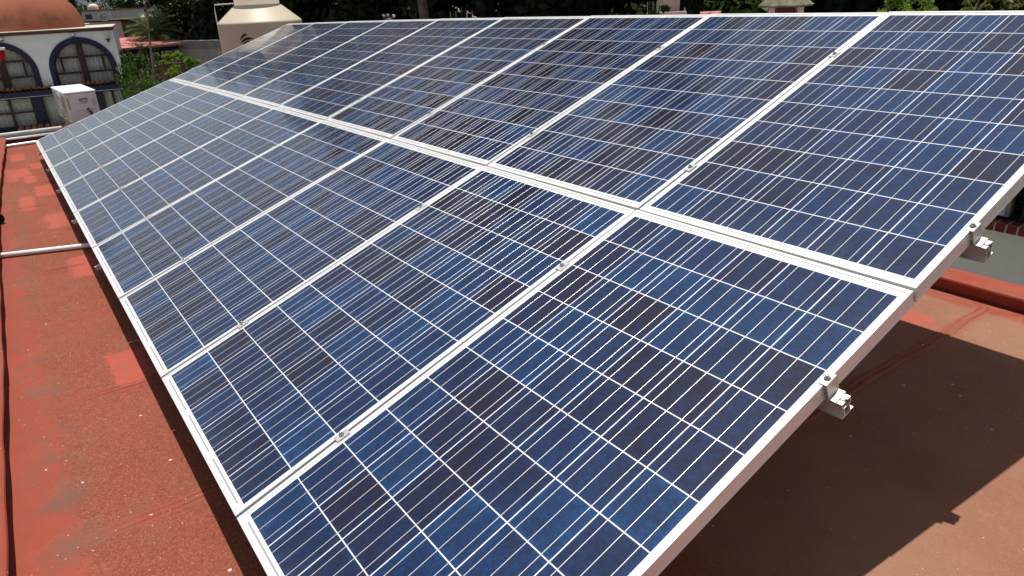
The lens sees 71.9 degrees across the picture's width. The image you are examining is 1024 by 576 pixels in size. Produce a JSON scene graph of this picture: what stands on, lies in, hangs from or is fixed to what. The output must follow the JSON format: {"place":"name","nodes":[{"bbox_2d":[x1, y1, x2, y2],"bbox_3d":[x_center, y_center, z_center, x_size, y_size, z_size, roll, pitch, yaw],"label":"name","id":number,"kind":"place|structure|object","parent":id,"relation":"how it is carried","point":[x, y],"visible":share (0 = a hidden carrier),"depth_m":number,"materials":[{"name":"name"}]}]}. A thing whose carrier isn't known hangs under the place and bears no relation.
{"place":"outdoors","nodes":[
{"label":"outdoors","id":0,"kind":"place"},
{"bbox_2d":[0,47,5,62],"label":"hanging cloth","id":1,"kind":"object","parent":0,"point":[2,53],"visible":1,"depth_m":17.06,"materials":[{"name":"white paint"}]},
{"bbox_2d":[72,0,116,9],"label":"tower block","id":2,"kind":"structure","parent":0,"point":[82,2],"depth_m":94.91,"materials":[{"name":"white paint"}]},
{"bbox_2d":[79,7,154,20],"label":"white house","id":3,"kind":"structure","parent":0,"point":[91,15],"depth_m":36.35,"materials":[{"name":"paint"}]},
{"bbox_2d":[85,14,91,19],"bbox_3d":[-21.649,-13.868,36.124,0.348,0.230,0.054,-3,23,0],"label":"window","id":4,"kind":"structure","parent":3,"relation":"in","point":[89,16],"depth_m":36.09,"materials":[{"name":"black glass"}]},
{"bbox_2d":[88,4,98,9],"bbox_3d":[-22.532,-15.075,38.004,0.490,0.420,0.490,-18,27,-32],"label":"rooftop tank","id":5,"kind":"object","parent":3,"relation":"on","point":[92,6],"visible":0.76,"depth_m":37.83,"materials":[{"name":"plastic"}]},
{"bbox_2d":[84,17,160,37],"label":"pink house","id":6,"kind":"structure","parent":0,"point":[121,24],"depth_m":31.25,"materials":[{"name":"paint"}]},
{"bbox_2d":[100,12,108,20],"bbox_3d":[-17.755,-11.800,30.737,0.287,0.368,0.287,2,23,12],"label":"satellite dish","id":7,"kind":"object","parent":6,"relation":"on","point":[104,16],"visible":1,"depth_m":30.77,"materials":[{"name":"grey metal"}]},
{"bbox_2d":[164,64,182,78],"bbox_3d":[-8.814,-4.877,18.768,0.571,2.093,0.436,6,24,20],"label":"fern plant","id":8,"kind":"object","parent":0,"point":[170,72],"visible":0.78,"depth_m":18.40,"materials":[{"name":"green plant"}]},
{"bbox_2d":[184,55,199,70],"bbox_3d":[-8.555,-5.451,19.250,0.496,1.752,0.454,-18,27,-32],"label":"fern plant","id":9,"kind":"object","parent":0,"point":[190,62],"visible":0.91,"depth_m":18.90,"materials":[{"name":"green plant"}]},
{"bbox_2d":[960,0,992,10],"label":"shrub","id":10,"kind":"object","parent":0,"point":[987,7],"visible":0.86,"depth_m":10.48,"materials":[{"name":"green plant"}]},
{"bbox_2d":[950,187,1023,285],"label":"neighbour house","id":11,"kind":"structure","parent":0,"point":[1003,230],"depth_m":5.28,"materials":[{"name":"concrete"}]},
{"bbox_2d":[700,11,720,13],"bbox_3d":[2.366,-3.162,8.445,0.260,0.282,0.160,3,24,14],"label":"ridge tile","id":12,"kind":"object","parent":11,"relation":"on","point":[711,12],"visible":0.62,"depth_m":8.36,"materials":[{"name":"red tile"}]},
{"bbox_2d":[758,0,813,12],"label":"chimney","id":13,"kind":"object","parent":11,"relation":"on","point":[786,6],"visible":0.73,"depth_m":8.62,"materials":[{"name":"beige paint"}]},
{"bbox_2d":[877,0,934,11],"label":"fern plant","id":14,"kind":"object","parent":11,"relation":"on","point":[900,5],"visible":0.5,"depth_m":9.36,"materials":[{"name":"green plant"}]},
{"bbox_2d":[924,4,937,10],"bbox_3d":[5.900,-3.918,10.014,0.274,0.223,0.546,11,26,29],"label":"fern plant","id":15,"kind":"object","parent":11,"relation":"on","point":[932,8],"visible":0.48,"depth_m":10.03,"materials":[{"name":"green plant"}]},
{"bbox_2d":[996,187,1023,222],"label":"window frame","id":16,"kind":"structure","parent":11,"relation":"in","point":[1014,210],"depth_m":5.22,"materials":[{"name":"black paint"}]},
{"bbox_2d":[995,0,1023,10],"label":"shrub","id":17,"kind":"object","parent":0,"point":[1014,5],"visible":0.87,"depth_m":10.38,"materials":[{"name":"green plant"}]},
{"label":"courtyard","id":18,"kind":"structure","parent":0,"visible":0},
{"bbox_2d":[51,84,99,125],"bbox_3d":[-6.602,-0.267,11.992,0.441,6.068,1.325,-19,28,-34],"label":"air conditioner","id":19,"kind":"object","parent":18,"relation":"on","point":[75,103],"visible":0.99,"depth_m":10.49,"materials":[{"name":"metal"}]},
{"bbox_2d":[113,52,159,96],"bbox_3d":[-10.210,-3.626,20.362,1.151,6.078,0.969,-18,27,-32],"label":"bush","id":20,"kind":"object","parent":18,"relation":"on","point":[130,68],"visible":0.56,"depth_m":19.30,"materials":[{"name":"green plant"}]},
{"bbox_2d":[122,70,164,98],"bbox_3d":[-9.111,-2.843,18.874,1.282,5.694,1.225,-18,27,-32],"label":"bush","id":21,"kind":"object","parent":18,"relation":"on","point":[147,83],"visible":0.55,"depth_m":17.78,"materials":[{"name":"green plant"}]},
{"bbox_2d":[130,41,163,80],"bbox_3d":[-10.502,-4.223,21.544,0.890,6.285,0.908,-18,27,-32],"label":"bush","id":22,"kind":"object","parent":18,"relation":"on","point":[148,56],"visible":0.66,"depth_m":20.45,"materials":[{"name":"green plant"}]},
{"bbox_2d":[144,0,155,80],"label":"sapling","id":23,"kind":"object","parent":18,"relation":"on","point":[151,54],"visible":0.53,"depth_m":18.98,"materials":[{"name":"brown plant"}]},
{"label":"ground","id":24,"kind":"structure","parent":0,"visible":0},
{"bbox_2d":[0,0,128,132],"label":"domed house","id":25,"kind":"structure","parent":24,"relation":"on","point":[47,44],"depth_m":20.48,"materials":[{"name":"paint"}]},
{"bbox_2d":[0,47,37,89],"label":"arched window","id":26,"kind":"structure","parent":25,"relation":"in","point":[16,71],"depth_m":20.10,"materials":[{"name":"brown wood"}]},
{"bbox_2d":[0,97,38,129],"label":"window","id":27,"kind":"structure","parent":25,"relation":"in","point":[15,113],"depth_m":20.47,"materials":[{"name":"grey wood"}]},
{"bbox_2d":[40,95,64,126],"bbox_3d":[-13.389,-5.180,20.901,0.699,1.104,0.158,-13,25,-23],"label":"window","id":28,"kind":"structure","parent":25,"relation":"in","point":[50,108],"depth_m":20.81,"materials":[{"name":"grey glass"}]},
{"bbox_2d":[54,41,115,85],"bbox_3d":[-12.592,-6.662,20.710,1.610,1.250,0.200,-13,25,-23],"label":"arched window","id":29,"kind":"structure","parent":25,"relation":"in","point":[78,61],"depth_m":20.73,"materials":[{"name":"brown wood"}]},
{"bbox_2d":[101,89,124,108],"bbox_3d":[-12.054,-5.699,21.396,0.579,0.655,0.160,-13,25,-23],"label":"window","id":30,"kind":"structure","parent":25,"relation":"in","point":[110,97],"depth_m":21.37,"materials":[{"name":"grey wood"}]},
{"bbox_2d":[67,0,83,19],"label":"tree","id":31,"kind":"object","parent":24,"relation":"on","point":[73,2],"visible":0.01,"depth_m":33.91,"materials":[{"name":"green plant"}]},
{"bbox_2d":[76,0,116,9],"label":"tree","id":32,"kind":"object","parent":24,"relation":"on","point":[104,4],"visible":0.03,"depth_m":60.13,"materials":[{"name":"green plant"}]},
{"bbox_2d":[119,50,139,79],"bbox_3d":[-11.543,-4.428,22.473,0.588,6.035,0.682,7,25,21],"label":"bush","id":33,"kind":"object","parent":24,"relation":"on","point":[124,60],"visible":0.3,"depth_m":21.40,"materials":[{"name":"green plant"}]},
{"bbox_2d":[119,36,184,87],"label":"pavilion","id":34,"kind":"structure","parent":24,"relation":"on","point":[130,48],"depth_m":25.55,"materials":[{"name":"tile"}]},
{"bbox_2d":[121,9,186,53],"bbox_3d":[-13.578,-7.312,28.126,2.543,7.143,2.698,-18,27,-32],"label":"palm tree","id":35,"kind":"object","parent":24,"relation":"on","point":[154,23],"visible":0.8,"depth_m":26.74,"materials":[{"name":"green plant"}]},
{"bbox_2d":[148,50,185,80],"bbox_3d":[-11.063,-5.027,24.074,1.186,5.852,0.987,-5,23,-4],"label":"bush","id":36,"kind":"object","parent":24,"relation":"on","point":[167,57],"visible":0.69,"depth_m":22.89,"materials":[{"name":"green plant"}]},
{"bbox_2d":[110,0,227,12],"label":"tree","id":37,"kind":"object","parent":24,"relation":"on","point":[127,3],"visible":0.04,"depth_m":43.93,"materials":[{"name":"green plant"}]},
{"bbox_2d":[170,27,199,40],"bbox_3d":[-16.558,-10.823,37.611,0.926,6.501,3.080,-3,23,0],"label":"red roofed house","id":38,"kind":"structure","parent":24,"relation":"on","point":[188,38],"depth_m":35.33,"materials":[{"name":"pink paint"}]},
{"bbox_2d":[144,0,233,60],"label":"tree","id":39,"kind":"object","parent":24,"relation":"on","point":[181,14],"visible":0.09,"depth_m":33.44,"materials":[{"name":"green plant"}]},
{"bbox_2d":[161,40,222,71],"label":"garden wall","id":40,"kind":"structure","parent":24,"relation":"on","point":[203,51],"depth_m":25.67,"materials":[{"name":"grey paint"}]},
{"bbox_2d":[172,0,231,39],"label":"tree","id":41,"kind":"object","parent":24,"relation":"on","point":[191,2],"visible":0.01,"depth_m":34.09,"materials":[{"name":"green plant"}]},
{"bbox_2d":[187,1,326,39],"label":"tree","id":42,"kind":"object","parent":24,"relation":"on","point":[204,16],"visible":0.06,"depth_m":31.32,"materials":[{"name":"green plant"}]},
{"bbox_2d":[279,0,473,22],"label":"tree","id":43,"kind":"object","parent":24,"relation":"on","point":[379,10],"visible":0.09,"depth_m":24.45,"materials":[{"name":"green plant"}]},
{"bbox_2d":[382,14,395,19],"bbox_3d":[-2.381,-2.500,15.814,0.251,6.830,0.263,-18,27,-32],"label":"flowering plant","id":44,"kind":"object","parent":24,"relation":"on","point":[388,15],"visible":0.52,"depth_m":14.49,"materials":[{"name":"white plant"}]},
{"bbox_2d":[279,0,499,22],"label":"tree","id":45,"kind":"object","parent":24,"relation":"on","point":[295,2],"visible":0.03,"depth_m":25.92,"materials":[{"name":"green plant"}]},
{"bbox_2d":[417,0,428,18],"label":"tree","id":46,"kind":"object","parent":24,"relation":"on","point":[423,9],"visible":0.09,"depth_m":16.41,"materials":[{"name":"brown plant"}]},
{"bbox_2d":[324,0,592,21],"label":"tree","id":47,"kind":"object","parent":24,"relation":"on","point":[348,11],"visible":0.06,"depth_m":21.48,"materials":[{"name":"green plant"}]},
{"bbox_2d":[404,0,514,17],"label":"tree","id":48,"kind":"object","parent":24,"relation":"on","point":[500,2],"visible":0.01,"depth_m":25.22,"materials":[{"name":"green plant"}]},
{"bbox_2d":[450,5,476,17],"bbox_3d":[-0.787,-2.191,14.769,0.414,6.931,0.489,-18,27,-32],"label":"flowering plant","id":49,"kind":"object","parent":24,"relation":"on","point":[459,11],"visible":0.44,"depth_m":13.51,"materials":[{"name":"white plant"}]},
{"bbox_2d":[487,0,764,17],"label":"tree","id":50,"kind":"object","parent":24,"relation":"on","point":[517,8],"visible":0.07,"depth_m":20.20,"materials":[{"name":"green plant"}]},
{"bbox_2d":[638,1,671,14],"bbox_3d":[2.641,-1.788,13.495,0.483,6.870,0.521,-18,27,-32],"label":"bush","id":51,"kind":"object","parent":24,"relation":"on","point":[653,5],"visible":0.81,"depth_m":12.19,"materials":[{"name":"green plant"}]},
{"bbox_2d":[657,0,686,14],"bbox_3d":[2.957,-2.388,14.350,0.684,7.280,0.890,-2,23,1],"label":"garden hut","id":52,"kind":"object","parent":24,"relation":"on","point":[675,6],"visible":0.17,"depth_m":12.94,"materials":[{"name":"beige paint"}]},
{"bbox_2d":[608,0,775,14],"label":"tree","id":53,"kind":"object","parent":24,"relation":"on","point":[733,8],"visible":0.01,"depth_m":14.76,"materials":[{"name":"green plant"}]},
{"bbox_2d":[687,0,880,14],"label":"tree","id":54,"kind":"object","parent":24,"relation":"on","point":[809,9],"visible":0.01,"depth_m":21.59,"materials":[{"name":"green plant"}]},
{"bbox_2d":[727,0,1023,13],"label":"tree","id":55,"kind":"object","parent":24,"relation":"on","point":[827,6],"visible":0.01,"depth_m":20.43,"materials":[{"name":"green plant"}]},
{"bbox_2d":[881,0,1019,10],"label":"tree","id":56,"kind":"object","parent":24,"relation":"on","point":[946,5],"visible":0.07,"depth_m":20.15,"materials":[{"name":"green plant"}]},
{"bbox_3d":[-2.531,-0.520,4.815,0.066,0.084,9.095,-18,27,-32],"label":"mounting rail","id":57,"kind":"object","parent":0,"visible":0},
{"bbox_2d":[35,79,187,152],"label":"solar panel","id":58,"kind":"object","parent":57,"relation":"attached to","point":[71,131],"visible":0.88,"depth_m":7.95,"materials":[{"name":"black paint"}]},
{"bbox_2d":[237,320,247,327],"bbox_3d":[-1.093,0.161,2.873,0.044,0.062,0.029,-19,28,-33],"label":"clamp","id":59,"kind":"object","parent":57,"relation":"attached to","point":[242,323],"visible":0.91,"depth_m":2.86,"materials":[{"name":"silver metal"}]},
{"bbox_2d":[119,139,483,377],"bbox_3d":[-1.030,-0.242,3.426,1.653,0.047,0.995,-37,36,-21],"label":"solar panel","id":60,"kind":"object","parent":57,"relation":"attached to","point":[185,311],"visible":0.87,"depth_m":3.34,"materials":[{"name":"black paint"}]},
{"bbox_2d":[334,428,349,441],"bbox_3d":[-0.508,0.456,2.118,0.044,0.062,0.029,-17,27,-30],"label":"clamp","id":61,"kind":"object","parent":57,"relation":"attached to","point":[341,435],"visible":0.91,"depth_m":2.11,"materials":[{"name":"metal"}]},
{"bbox_2d":[162,166,635,517],"bbox_3d":[-0.447,0.051,2.670,1.653,0.048,0.995,-37,36,-21],"label":"solar panel","id":62,"kind":"object","parent":57,"relation":"on","point":[272,398],"visible":0.89,"depth_m":2.56,"materials":[{"name":"black paint"}]},
{"bbox_2d":[237,210,913,575],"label":"solar panel","id":63,"kind":"object","parent":57,"relation":"attached to","point":[638,393],"visible":1,"depth_m":1.85,"materials":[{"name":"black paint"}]},
{"bbox_3d":[-2.758,-1.660,6.732,3.001,1.170,0.156,-18,27,-32],"label":"support frame","id":64,"kind":"object","parent":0,"visible":0},
{"bbox_2d":[817,394,852,419],"bbox_3d":[-1.844,-1.022,5.151,0.064,0.106,9.095,-18,27,-32],"label":"mounting rail","id":65,"kind":"object","parent":64,"relation":"attached to","point":[839,409],"visible":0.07,"depth_m":1.71,"materials":[{"name":"metal"}]},
{"bbox_2d":[42,84,210,168],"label":"solar panel","id":66,"kind":"object","parent":65,"relation":"attached to","point":[71,148],"visible":0.87,"depth_m":7.18,"materials":[{"name":"black paint"}]},
{"bbox_2d":[50,90,238,187],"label":"solar panel","id":67,"kind":"object","parent":65,"relation":"attached to","point":[70,170],"visible":0.88,"depth_m":6.42,"materials":[{"name":"black paint"}]},
{"bbox_2d":[60,97,274,212],"bbox_3d":[-2.777,-1.109,5.701,1.653,0.048,0.995,-36,35,-21],"label":"solar panel","id":68,"kind":"object","parent":65,"relation":"attached to","point":[84,191],"visible":0.91,"depth_m":5.65,"materials":[{"name":"black paint"}]},
{"bbox_2d":[73,107,322,247],"bbox_3d":[-2.197,-0.823,4.944,1.653,0.046,0.995,-36,35,-21],"label":"solar panel","id":69,"kind":"object","parent":65,"relation":"attached to","point":[107,217],"visible":0.88,"depth_m":4.88,"materials":[{"name":"black paint"}]},
{"bbox_2d":[92,120,387,298],"bbox_3d":[-1.615,-0.534,4.186,1.653,0.048,0.995,-37,35,-21],"label":"solar panel","id":70,"kind":"object","parent":65,"relation":"attached to","point":[141,253],"visible":0.88,"depth_m":4.11,"materials":[{"name":"black paint"}]},
{"bbox_2d":[416,204,425,209],"bbox_3d":[-0.411,-0.351,3.201,0.044,0.062,0.029,-17,27,-30],"label":"clamp","id":71,"kind":"object","parent":65,"relation":"attached to","point":[420,206],"visible":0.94,"depth_m":3.19,"materials":[{"name":"silver metal"}]},
{"bbox_2d":[555,261,569,270],"bbox_3d":[0.175,-0.060,2.446,0.044,0.062,0.029,-20,28,-34],"label":"clamp","id":72,"kind":"object","parent":65,"relation":"attached to","point":[562,265],"visible":0.94,"depth_m":2.43,"materials":[{"name":"silver metal"}]},
{"bbox_2d":[818,372,845,404],"bbox_3d":[0.771,0.241,1.689,0.042,0.076,0.052,-37,36,-21],"label":"end clamp","id":73,"kind":"object","parent":65,"relation":"attached to","point":[829,381],"visible":1,"depth_m":1.69,"materials":[{"name":"silver metal"}]},
{"bbox_2d":[959,240,992,262],"bbox_3d":[-1.339,-1.395,5.396,0.063,0.126,9.095,-18,27,-31],"label":"mounting rail","id":74,"kind":"object","parent":64,"relation":"attached to","point":[983,254],"visible":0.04,"depth_m":1.94,"materials":[{"name":"metal"}]},
{"bbox_2d":[172,23,313,83],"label":"solar panel","id":75,"kind":"object","parent":74,"relation":"on","point":[225,59],"visible":0.78,"depth_m":8.57,"materials":[{"name":"black paint"}]},
{"bbox_2d":[325,16,589,138],"bbox_3d":[-0.374,-1.461,4.778,1.653,0.046,0.995,-37,35,-21],"label":"solar panel","id":76,"kind":"object","parent":74,"relation":"on","point":[402,103],"visible":0.79,"depth_m":4.71,"materials":[{"name":"black paint"}]},
{"bbox_2d":[527,131,536,136],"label":"clamp","id":77,"kind":"object","parent":74,"relation":"attached to","point":[531,133],"visible":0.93,"depth_m":3.43,"materials":[{"name":"silver metal"}]},
{"bbox_2d":[487,12,887,209],"bbox_3d":[0.789,-0.888,3.256,1.653,0.047,0.995,-38,36,-21],"label":"solar panel","id":78,"kind":"object","parent":74,"relation":"on","point":[639,135],"visible":0.8,"depth_m":3.16,"materials":[{"name":"black paint"}]},
{"bbox_2d":[684,164,696,170],"bbox_3d":[0.676,-0.441,2.681,0.043,0.062,0.029,-18,27,-32],"label":"clamp","id":79,"kind":"object","parent":74,"relation":"attached to","point":[690,167],"visible":0.91,"depth_m":2.67,"materials":[{"name":"silver metal"}]},
{"bbox_2d":[639,11,1023,301],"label":"solar panel","id":80,"kind":"object","parent":74,"relation":"on","point":[888,148],"visible":0.88,"depth_m":2.38,"materials":[{"name":"black paint"}]},
{"bbox_2d":[965,221,989,248],"bbox_3d":[1.273,-0.144,1.925,0.042,0.076,0.052,-38,36,-20],"label":"end clamp","id":81,"kind":"object","parent":74,"relation":"attached to","point":[979,240],"visible":1,"depth_m":1.92,"materials":[{"name":"silver metal"}]},
{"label":"mounting rail","id":82,"kind":"object","parent":64,"relation":"attached to","visible":0},
{"bbox_2d":[190,22,345,89],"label":"solar panel","id":83,"kind":"object","parent":82,"relation":"attached to","point":[233,70],"visible":0.77,"depth_m":7.80,"materials":[{"name":"black paint"}]},
{"bbox_2d":[213,20,387,96],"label":"solar panel","id":84,"kind":"object","parent":82,"relation":"attached to","point":[276,68],"visible":0.81,"depth_m":7.03,"materials":[{"name":"black paint"}]},
{"bbox_2d":[242,19,437,106],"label":"solar panel","id":85,"kind":"object","parent":82,"relation":"attached to","point":[284,88],"visible":0.78,"depth_m":6.26,"materials":[{"name":"black paint"}]},
{"bbox_2d":[278,18,502,119],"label":"solar panel","id":86,"kind":"object","parent":82,"relation":"attached to","point":[335,94],"visible":0.79,"depth_m":5.49,"materials":[{"name":"black paint"}]},
{"bbox_2d":[391,14,709,165],"bbox_3d":[0.208,-1.175,4.016,1.653,0.047,0.995,-37,36,-21],"label":"solar panel","id":87,"kind":"object","parent":82,"relation":"attached to","point":[495,117],"visible":0.78,"depth_m":3.94,"materials":[{"name":"black paint"}]},
{"bbox_2d":[829,51,839,56],"bbox_3d":[1.373,-0.978,3.011,0.044,0.062,0.029,-19,28,-34],"label":"clamp","id":88,"kind":"object","parent":82,"relation":"attached to","point":[834,54],"visible":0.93,"depth_m":3.00,"materials":[{"name":"silver metal"}]},
{"bbox_3d":[-1.420,2.234,6.066,6.800,5.600,16.000,-18,27,-32],"label":"house wall","id":89,"kind":"object","parent":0,"visible":0},
{"bbox_2d":[0,137,5,186],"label":"roof kerb","id":90,"kind":"structure","parent":89,"relation":"on","point":[2,145],"depth_m":8.14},
{"bbox_2d":[0,214,4,224],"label":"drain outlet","id":91,"kind":"object","parent":90,"relation":"attached to","point":[2,219],"visible":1,"depth_m":5.66,"materials":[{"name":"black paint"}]},
{"bbox_2d":[0,288,8,575],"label":"roof kerb","id":92,"kind":"structure","parent":89,"relation":"on","point":[4,566],"depth_m":2.35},
{"bbox_2d":[2,129,59,143],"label":"roof kerb","id":93,"kind":"structure","parent":89,"relation":"on","point":[23,139],"depth_m":9.32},
{"bbox_2d":[0,126,61,140],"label":"roof gutter","id":94,"kind":"object","parent":93,"relation":"on","point":[29,134],"visible":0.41,"depth_m":9.44,"materials":[{"name":"grey plastic"}]},
{"bbox_2d":[0,126,1023,575],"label":"roof","id":95,"kind":"structure","parent":89,"relation":"on","point":[910,462],"depth_m":2.53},
{"bbox_2d":[5,140,35,147],"bbox_3d":[-6.458,-1.756,8.841,1.114,0.039,0.040,-22,30,-38],"label":"conduit","id":96,"kind":"object","parent":95,"relation":"on","point":[20,144],"visible":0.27,"depth_m":8.99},
{"bbox_2d":[0,243,90,257],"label":"conduit","id":97,"kind":"object","parent":95,"relation":"on","point":[44,250],"visible":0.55,"depth_m":4.92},
{"bbox_2d":[94,264,101,270],"bbox_3d":[-1.323,-0.954,4.850,2.990,1.203,0.156,-18,27,-32],"label":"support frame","id":98,"kind":"object","parent":95,"relation":"on","point":[98,267],"visible":0.05,"depth_m":4.26,"materials":[{"name":"metal"}]},
{"bbox_2d":[214,0,301,53],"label":"water tank","id":99,"kind":"object","parent":95,"relation":"on","point":[241,23],"visible":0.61,"depth_m":10.09,"materials":[{"name":"beige plastic"}]},
{"bbox_2d":[931,267,1023,312],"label":"roof kerb","id":100,"kind":"structure","parent":89,"relation":"on","point":[986,289],"depth_m":3.56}
]}

